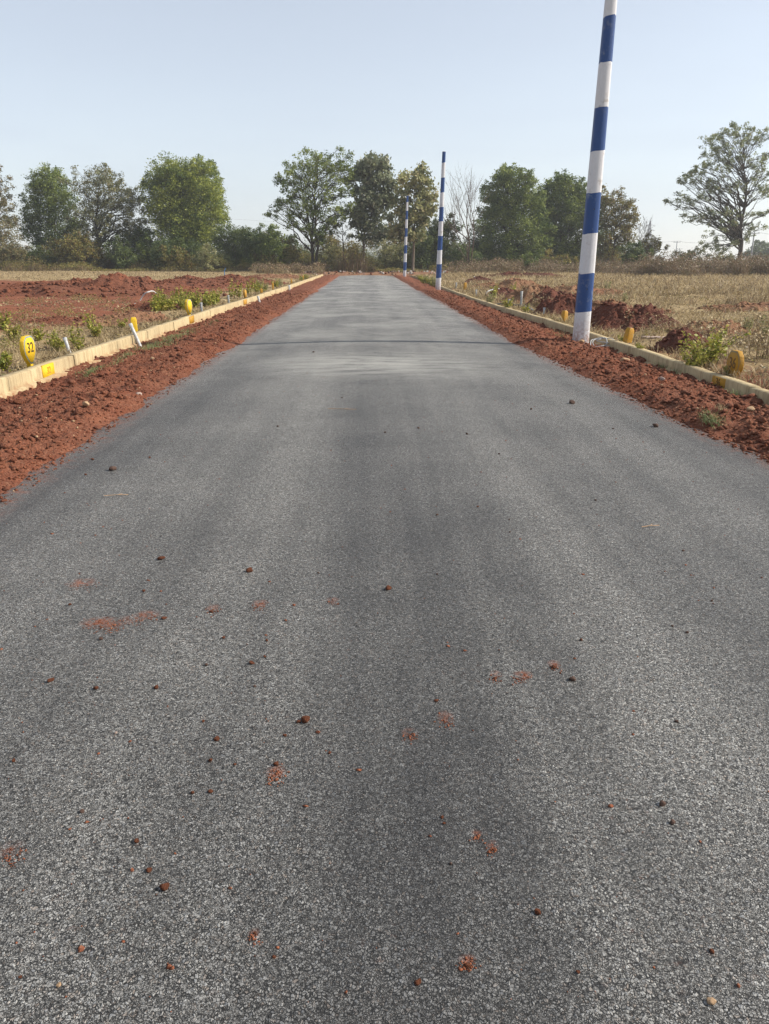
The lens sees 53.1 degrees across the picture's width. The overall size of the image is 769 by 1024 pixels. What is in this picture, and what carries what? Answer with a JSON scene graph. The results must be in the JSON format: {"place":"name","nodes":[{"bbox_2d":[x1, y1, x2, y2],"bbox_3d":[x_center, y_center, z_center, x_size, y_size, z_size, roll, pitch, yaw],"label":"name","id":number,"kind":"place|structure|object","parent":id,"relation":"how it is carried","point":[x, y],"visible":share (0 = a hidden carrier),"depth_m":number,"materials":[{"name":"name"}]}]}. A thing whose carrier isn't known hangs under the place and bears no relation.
{"place":"outdoors","nodes":[
{"label":"outdoors","id":0,"kind":"place"},
{"bbox_2d":[0,269,317,281],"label":"dry grass","id":1,"kind":"structure","parent":0,"point":[104,273],"depth_m":72.16,"materials":[{"name":"beige plant"}]},
{"bbox_2d":[0,275,768,1023],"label":"road","id":2,"kind":"structure","parent":0,"point":[342,875],"depth_m":2.73,"materials":[{"name":"grey asphalt"}]},
{"bbox_2d":[2,582,561,971],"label":"soil crumbs","id":3,"kind":"object","parent":2,"relation":"on","point":[474,838],"visible":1,"depth_m":2.32,"materials":[{"name":"brown soil"}]},
{"bbox_2d":[0,317,768,1014],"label":"soil crumbs","id":4,"kind":"object","parent":2,"relation":"on","point":[80,949],"visible":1,"depth_m":2.52,"materials":[{"name":"brown soil"}]},
{"bbox_2d":[0,260,768,389],"bbox_3d":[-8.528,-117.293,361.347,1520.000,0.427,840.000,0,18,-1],"label":"ground","id":5,"kind":"structure","parent":0,"point":[102,312],"depth_m":23.25,"materials":[{"name":"brown soil"}]},
{"bbox_2d":[0,351,12,370],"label":"weed","id":6,"kind":"object","parent":5,"relation":"on","point":[5,358],"visible":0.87,"depth_m":10.31,"materials":[{"name":"green plant"}]},
{"bbox_2d":[1,323,21,339],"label":"weed","id":7,"kind":"object","parent":5,"relation":"on","point":[11,333],"visible":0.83,"depth_m":14.04,"materials":[{"name":"green plant"}]},
{"bbox_2d":[0,165,24,230],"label":"dry tree","id":8,"kind":"object","parent":5,"relation":"on","point":[3,203],"visible":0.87,"depth_m":99.70,"materials":[{"name":"green plant"}]},
{"bbox_2d":[0,217,33,266],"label":"bush","id":9,"kind":"object","parent":5,"relation":"on","point":[14,252],"visible":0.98,"depth_m":93.33,"materials":[{"name":"green plant"}]},
{"bbox_2d":[19,335,35,367],"bbox_3d":[-4.855,-2.130,10.513,0.072,0.540,0.335,1,18,2],"label":"plot marker","id":10,"kind":"object","parent":5,"relation":"on","point":[27,348],"visible":0.97,"depth_m":10.43,"materials":[{"name":"yellow paint"}]},
{"bbox_2d":[24,244,60,270],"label":"bush","id":11,"kind":"object","parent":5,"relation":"on","point":[35,252],"visible":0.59,"depth_m":97.20,"materials":[{"name":"green plant"}]},
{"bbox_2d":[10,161,87,254],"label":"leafy tree","id":12,"kind":"object","parent":5,"relation":"on","point":[48,186],"visible":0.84,"depth_m":102.18,"materials":[{"name":"green plant"}]},
{"bbox_2d":[12,315,89,325],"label":"soil heap","id":13,"kind":"object","parent":5,"relation":"on","point":[59,319],"visible":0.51,"depth_m":18.13,"materials":[{"name":"brown soil"}]},
{"bbox_2d":[35,277,92,285],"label":"soil heap","id":14,"kind":"object","parent":5,"relation":"on","point":[74,281],"visible":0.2,"depth_m":33.08,"materials":[{"name":"brown soil"}]},
{"bbox_2d":[41,230,111,265],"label":"bush","id":15,"kind":"object","parent":5,"relation":"on","point":[79,245],"visible":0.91,"depth_m":96.39,"materials":[{"name":"green plant"}]},
{"bbox_2d":[56,162,149,265],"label":"leafy tree","id":16,"kind":"object","parent":5,"relation":"on","point":[115,205],"visible":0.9,"depth_m":98.94,"materials":[{"name":"green plant"}]},
{"bbox_2d":[0,289,212,364],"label":"dry weeds","id":17,"kind":"object","parent":5,"relation":"on","point":[13,336],"visible":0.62,"depth_m":19.00,"materials":[{"name":"brown plant"}]},
{"bbox_2d":[0,282,237,297],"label":"soil heap","id":18,"kind":"object","parent":5,"relation":"on","point":[38,289],"visible":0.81,"depth_m":29.29,"materials":[{"name":"brown soil"}]},
{"bbox_2d":[100,235,146,268],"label":"bush","id":19,"kind":"object","parent":5,"relation":"on","point":[121,254],"visible":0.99,"depth_m":97.19,"materials":[{"name":"green plant"}]},
{"bbox_2d":[75,310,176,326],"bbox_3d":[-6.031,-4.456,18.339,3.199,0.668,2.366,-6,19,-17],"label":"soil heap","id":20,"kind":"object","parent":5,"relation":"on","point":[129,314],"visible":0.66,"depth_m":17.98,"materials":[{"name":"brown soil"}]},
{"bbox_2d":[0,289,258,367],"bbox_3d":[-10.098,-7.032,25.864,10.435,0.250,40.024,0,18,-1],"label":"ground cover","id":21,"kind":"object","parent":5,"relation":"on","point":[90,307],"visible":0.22,"depth_m":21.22,"materials":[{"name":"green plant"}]},
{"bbox_2d":[109,219,152,267],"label":"bush","id":22,"kind":"object","parent":5,"relation":"on","point":[142,230],"visible":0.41,"depth_m":99.58,"materials":[{"name":"green plant"}]},
{"bbox_2d":[125,228,159,267],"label":"bush","id":23,"kind":"object","parent":5,"relation":"on","point":[143,246],"visible":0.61,"depth_m":99.12,"materials":[{"name":"green plant"}]},
{"bbox_2d":[0,284,289,375],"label":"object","id":24,"kind":"object","parent":5,"relation":"on","point":[82,327],"visible":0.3,"depth_m":20.26,"materials":[{"name":"plant"}]},
{"bbox_2d":[87,272,204,291],"bbox_3d":[-11.488,-10.069,33.986,7.430,1.048,5.238,0,18,-1],"label":"soil heap","id":25,"kind":"object","parent":5,"relation":"on","point":[116,280],"visible":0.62,"depth_m":33.00,"materials":[{"name":"brown soil"}]},
{"bbox_2d":[120,300,182,309],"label":"soil heap","id":26,"kind":"object","parent":5,"relation":"on","point":[144,305],"visible":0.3,"depth_m":23.87,"materials":[{"name":"brown soil"}]},
{"bbox_2d":[0,275,315,375],"bbox_3d":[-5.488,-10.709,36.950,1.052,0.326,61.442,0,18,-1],"label":"dry grass","id":27,"kind":"structure","parent":5,"relation":"on","point":[124,333],"depth_m":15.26,"materials":[{"name":"beige plant"}]},
{"bbox_2d":[0,274,322,398],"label":"kerb","id":28,"kind":"structure","parent":5,"relation":"on","point":[12,384],"depth_m":12.32,"materials":[{"name":"beige concrete"}]},
{"bbox_2d":[0,275,338,506],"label":"soil verge","id":29,"kind":"structure","parent":5,"relation":"on","point":[314,285],"depth_m":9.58,"materials":[{"name":"brown soil"}]},
{"bbox_2d":[72,319,746,395],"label":"verge grass","id":30,"kind":"structure","parent":29,"relation":"on","point":[124,354],"depth_m":13.63,"materials":[{"name":"green plant"}]},
{"bbox_2d":[155,243,194,268],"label":"bush","id":31,"kind":"object","parent":5,"relation":"on","point":[181,261],"visible":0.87,"depth_m":93.66,"materials":[{"name":"green plant"}]},
{"bbox_2d":[148,235,209,267],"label":"bush","id":32,"kind":"object","parent":5,"relation":"on","point":[193,250],"visible":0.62,"depth_m":95.05,"materials":[{"name":"green plant"}]},
{"bbox_2d":[135,150,231,254],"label":"creeper tree","id":33,"kind":"object","parent":5,"relation":"on","point":[177,189],"visible":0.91,"depth_m":99.09,"materials":[{"name":"green plant"}]},
{"bbox_2d":[191,242,219,270],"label":"bush","id":34,"kind":"object","parent":5,"relation":"on","point":[198,259],"visible":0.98,"depth_m":92.37,"materials":[{"name":"green plant"}]},
{"bbox_2d":[159,274,270,288],"bbox_3d":[-9.633,-11.913,39.910,8.157,0.823,4.294,0,18,-1],"label":"soil heap","id":35,"kind":"object","parent":5,"relation":"on","point":[195,282],"visible":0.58,"depth_m":39.09,"materials":[{"name":"brown soil"}]},
{"bbox_2d":[0,237,450,272],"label":"undergrowth","id":36,"kind":"object","parent":5,"relation":"on","point":[82,265],"visible":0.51,"depth_m":92.68,"materials":[{"name":"green plant"}]},
{"bbox_2d":[206,222,257,267],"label":"bush","id":37,"kind":"object","parent":5,"relation":"on","point":[226,246],"visible":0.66,"depth_m":98.65,"materials":[{"name":"green plant"}]},
{"bbox_2d":[206,274,293,283],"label":"soil heap","id":38,"kind":"object","parent":5,"relation":"on","point":[237,278],"visible":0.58,"depth_m":47.42,"materials":[{"name":"brown soil"}]},
{"bbox_2d":[233,223,301,264],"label":"bush","id":39,"kind":"object","parent":5,"relation":"on","point":[246,243],"visible":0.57,"depth_m":96.22,"materials":[{"name":"green plant"}]},
{"bbox_2d":[255,221,292,263],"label":"bush","id":40,"kind":"object","parent":5,"relation":"on","point":[274,246],"visible":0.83,"depth_m":93.76,"materials":[{"name":"green plant"}]},
{"bbox_2d":[246,273,310,278],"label":"soil heap","id":41,"kind":"object","parent":5,"relation":"on","point":[280,276],"visible":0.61,"depth_m":59.77,"materials":[{"name":"brown soil"}]},
{"bbox_2d":[248,261,330,273],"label":"dry brush","id":42,"kind":"object","parent":5,"relation":"on","point":[305,266],"visible":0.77,"depth_m":76.59,"materials":[{"name":"brown plant"}]},
{"bbox_2d":[280,236,308,264],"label":"bush","id":43,"kind":"object","parent":5,"relation":"on","point":[293,258],"visible":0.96,"depth_m":92.40,"materials":[{"name":"green plant"}]},
{"bbox_2d":[262,145,356,265],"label":"leafy tree","id":44,"kind":"object","parent":5,"relation":"on","point":[312,210],"visible":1,"depth_m":86.27,"materials":[{"name":"green plant"}]},
{"bbox_2d":[8,247,645,268],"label":"undergrowth","id":45,"kind":"object","parent":5,"relation":"on","point":[305,260],"visible":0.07,"depth_m":108.09,"materials":[{"name":"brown plant"}]},
{"bbox_2d":[4,240,649,268],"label":"undergrowth","id":46,"kind":"object","parent":5,"relation":"on","point":[308,252],"visible":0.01,"depth_m":108.85,"materials":[{"name":"green plant"}]},
{"bbox_2d":[314,243,346,266],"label":"bush","id":47,"kind":"object","parent":5,"relation":"on","point":[327,257],"visible":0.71,"depth_m":98.06,"materials":[{"name":"green plant"}]},
{"bbox_2d":[315,234,346,264],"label":"bush","id":48,"kind":"object","parent":5,"relation":"on","point":[329,240],"visible":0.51,"depth_m":99.52,"materials":[{"name":"green plant"}]},
{"bbox_2d":[327,207,353,263],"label":"thin tree","id":49,"kind":"object","parent":5,"relation":"on","point":[350,228],"visible":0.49,"depth_m":91.08,"materials":[{"name":"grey plant"}]},
{"bbox_2d":[340,150,400,261],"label":"teak tree","id":50,"kind":"object","parent":5,"relation":"on","point":[377,185],"visible":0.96,"depth_m":88.11,"materials":[{"name":"green plant"}]},
{"bbox_2d":[299,272,441,275],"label":"soil heap","id":51,"kind":"object","parent":5,"relation":"on","point":[351,273],"visible":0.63,"depth_m":74.65,"materials":[{"name":"brown soil"}]},
{"bbox_2d":[371,239,408,268],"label":"bush","id":52,"kind":"object","parent":5,"relation":"on","point":[389,257],"visible":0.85,"depth_m":94.50,"materials":[{"name":"green plant"}]},
{"bbox_2d":[386,159,438,271],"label":"teak tree","id":53,"kind":"object","parent":5,"relation":"on","point":[423,205],"visible":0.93,"depth_m":84.78,"materials":[{"name":"green plant"}]},
{"bbox_2d":[407,231,443,268],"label":"bush","id":54,"kind":"object","parent":5,"relation":"on","point":[421,253],"visible":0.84,"depth_m":94.24,"materials":[{"name":"green plant"}]},
{"bbox_2d":[425,212,464,266],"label":"bush","id":55,"kind":"object","parent":5,"relation":"on","point":[434,234],"visible":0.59,"depth_m":95.45,"materials":[{"name":"green plant"}]},
{"bbox_2d":[432,165,492,265],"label":"bare tree","id":56,"kind":"object","parent":5,"relation":"on","point":[467,229],"visible":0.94,"depth_m":82.73,"materials":[{"name":"grey plant"}]},
{"bbox_2d":[446,240,482,266],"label":"bush","id":57,"kind":"object","parent":5,"relation":"on","point":[458,257],"visible":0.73,"depth_m":90.60,"materials":[{"name":"green plant"}]},
{"bbox_2d":[462,219,495,261],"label":"bush","id":58,"kind":"object","parent":5,"relation":"on","point":[477,222],"visible":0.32,"depth_m":103.26,"materials":[{"name":"green plant"}]},
{"bbox_2d":[482,278,537,289],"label":"soil heap","id":59,"kind":"object","parent":5,"relation":"on","point":[505,282],"visible":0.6,"depth_m":37.22,"materials":[{"name":"brown soil"}]},
{"bbox_2d":[474,158,557,265],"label":"leafy tree","id":60,"kind":"object","parent":5,"relation":"on","point":[504,214],"visible":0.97,"depth_m":95.75,"materials":[{"name":"green plant"}]},
{"bbox_2d":[485,271,564,276],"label":"soil heap","id":61,"kind":"object","parent":5,"relation":"on","point":[523,273],"visible":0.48,"depth_m":62.31,"materials":[{"name":"brown soil"}]},
{"bbox_2d":[497,284,555,303],"bbox_3d":[5.357,-7.713,27.376,3.083,0.728,2.385,0,18,-1],"label":"soil heap","id":62,"kind":"object","parent":5,"relation":"on","point":[516,293],"visible":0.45,"depth_m":27.00,"materials":[{"name":"brown soil"}]},
{"bbox_2d":[525,286,566,306],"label":"soil heap","id":63,"kind":"object","parent":5,"relation":"on","point":[552,293],"visible":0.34,"depth_m":24.95,"materials":[{"name":"brown soil"}]},
{"bbox_2d":[540,248,578,264],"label":"bush","id":64,"kind":"object","parent":5,"relation":"on","point":[567,260],"visible":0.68,"depth_m":87.47,"materials":[{"name":"green plant"}]},
{"bbox_2d":[529,293,594,315],"bbox_3d":[4.853,-5.550,21.267,2.405,0.999,1.828,0,18,-1],"label":"soil heap","id":65,"kind":"object","parent":5,"relation":"on","point":[560,302],"visible":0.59,"depth_m":20.68,"materials":[{"name":"brown soil"}]},
{"bbox_2d":[530,168,613,262],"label":"leafy tree","id":66,"kind":"object","parent":5,"relation":"on","point":[566,195],"visible":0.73,"depth_m":99.34,"materials":[{"name":"green plant"}]},
{"bbox_2d":[393,275,768,463],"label":"soil verge","id":67,"kind":"structure","parent":5,"relation":"on","point":[416,284],"depth_m":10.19,"materials":[{"name":"brown soil"}]},
{"bbox_2d":[403,196,407,276],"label":"striped pole","id":68,"kind":"object","parent":67,"relation":"on","point":[405,249],"visible":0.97,"depth_m":66.03,"materials":[{"name":"white paint"}]},
{"bbox_2d":[435,151,445,289],"bbox_3d":[2.854,-14.679,39.392,0.387,6.882,0.279,0,18,-1],"label":"striped pole","id":69,"kind":"object","parent":67,"relation":"on","point":[439,254],"visible":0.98,"depth_m":39.35,"materials":[{"name":"white paint"}]},
{"bbox_2d":[572,0,616,343],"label":"striped pole","id":70,"kind":"object","parent":67,"relation":"on","point":[583,309],"visible":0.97,"depth_m":13.70,"materials":[{"name":"white paint"}]},
{"bbox_2d":[697,408,730,429],"bbox_3d":[3.137,-0.893,7.351,0.290,0.183,0.517,2,18,6],"label":"grass tuft","id":71,"kind":"object","parent":67,"relation":"on","point":[712,420],"visible":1,"depth_m":7.34,"materials":[{"name":"green plant"}]},
{"bbox_2d":[409,270,768,298],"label":"dry grass","id":72,"kind":"structure","parent":5,"relation":"on","point":[720,280],"depth_m":45.31,"materials":[{"name":"beige plant"}]},
{"bbox_2d":[554,283,623,295],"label":"soil heap","id":73,"kind":"object","parent":5,"relation":"on","point":[601,291],"visible":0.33,"depth_m":30.25,"materials":[{"name":"brown soil"}]},
{"bbox_2d":[414,274,768,389],"bbox_3d":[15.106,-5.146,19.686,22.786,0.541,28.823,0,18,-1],"label":"dry grass","id":74,"kind":"structure","parent":5,"relation":"on","point":[712,312],"depth_m":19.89,"materials":[{"name":"beige plant"}]},
{"bbox_2d":[441,286,768,405],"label":"kerb","id":75,"kind":"structure","parent":5,"relation":"on","point":[728,383],"depth_m":11.71,"materials":[{"name":"beige concrete"}]},
{"bbox_2d":[442,250,768,275],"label":"dry brush","id":76,"kind":"object","parent":5,"relation":"on","point":[746,259],"visible":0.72,"depth_m":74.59,"materials":[{"name":"brown plant"}]},
{"bbox_2d":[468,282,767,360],"bbox_3d":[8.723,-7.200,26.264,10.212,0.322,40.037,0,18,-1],"label":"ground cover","id":77,"kind":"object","parent":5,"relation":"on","point":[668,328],"visible":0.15,"depth_m":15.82,"materials":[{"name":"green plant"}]},
{"bbox_2d":[596,183,642,263],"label":"leafy tree","id":78,"kind":"object","parent":5,"relation":"on","point":[624,229],"visible":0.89,"depth_m":99.15,"materials":[{"name":"green plant"}]},
{"bbox_2d":[622,327,633,342],"bbox_3d":[4.380,-3.080,13.889,0.120,0.498,0.120,2,19,-26],"label":"short post","id":79,"kind":"object","parent":5,"relation":"on","point":[628,335],"visible":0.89,"depth_m":13.82,"materials":[{"name":"paint"}]},
{"bbox_2d":[615,241,654,264],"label":"bush","id":80,"kind":"object","parent":5,"relation":"on","point":[631,253],"visible":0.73,"depth_m":85.50,"materials":[{"name":"green plant"}]},
{"bbox_2d":[590,301,682,331],"bbox_3d":[5.403,-4.197,17.052,2.530,0.892,1.629,0,18,-1],"label":"soil heap","id":81,"kind":"object","parent":5,"relation":"on","point":[611,314],"visible":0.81,"depth_m":16.70,"materials":[{"name":"brown soil"}]},
{"bbox_2d":[636,230,669,261],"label":"bush","id":82,"kind":"object","parent":5,"relation":"on","point":[647,246],"visible":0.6,"depth_m":92.92,"materials":[{"name":"green plant"}]},
{"bbox_2d":[650,327,722,353],"bbox_3d":[4.915,-2.702,12.862,1.624,0.769,1.152,-8,20,-22],"label":"soil heap","id":83,"kind":"object","parent":5,"relation":"on","point":[671,339],"visible":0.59,"depth_m":12.67,"materials":[{"name":"brown soil"}]},
{"bbox_2d":[669,245,709,262],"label":"bush","id":84,"kind":"object","parent":5,"relation":"on","point":[699,251],"visible":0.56,"depth_m":91.39,"materials":[{"name":"grey plant"}]},
{"bbox_2d":[678,345,713,366],"bbox_3d":[4.283,-2.117,10.620,0.449,0.352,0.547,12,21,31],"label":"weed","id":85,"kind":"object","parent":5,"relation":"on","point":[697,360],"visible":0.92,"depth_m":10.60,"materials":[{"name":"green plant"}]},
{"bbox_2d":[656,319,760,335],"bbox_3d":[6.532,-3.632,15.258,2.293,0.375,1.630,0,18,-1],"label":"soil heap","id":86,"kind":"object","parent":5,"relation":"on","point":[716,322],"visible":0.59,"depth_m":15.04,"materials":[{"name":"brown soil"}]},
{"bbox_2d":[678,324,750,367],"bbox_3d":[4.588,-2.307,10.826,0.784,0.614,0.958,-6,19,-16],"label":"weed","id":87,"kind":"object","parent":5,"relation":"on","point":[714,350],"visible":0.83,"depth_m":10.74,"materials":[{"name":"green plant"}]},
{"bbox_2d":[662,121,768,257],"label":"leafy tree","id":88,"kind":"object","parent":5,"relation":"on","point":[734,232],"visible":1,"depth_m":91.08,"materials":[{"name":"green plant"}]},
{"bbox_2d":[691,301,768,312],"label":"soil heap","id":89,"kind":"object","parent":5,"relation":"on","point":[752,306],"visible":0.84,"depth_m":20.95,"materials":[{"name":"brown soil"}]},
{"bbox_2d":[726,350,743,376],"bbox_3d":[4.454,-1.785,9.816,0.072,0.540,0.330,-1,18,-3],"label":"plot marker","id":90,"kind":"object","parent":5,"relation":"on","point":[735,360],"visible":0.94,"depth_m":9.71,"materials":[{"name":"paint"}]},
{"bbox_2d":[742,239,768,259],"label":"bush","id":91,"kind":"object","parent":5,"relation":"on","point":[761,247],"visible":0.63,"depth_m":218.86,"materials":[{"name":"green plant"}]},
{"bbox_2d":[0,0,768,259],"label":"sky","id":92,"kind":"structure","parent":0,"point":[243,86],"materials":[{"name":"blue"}]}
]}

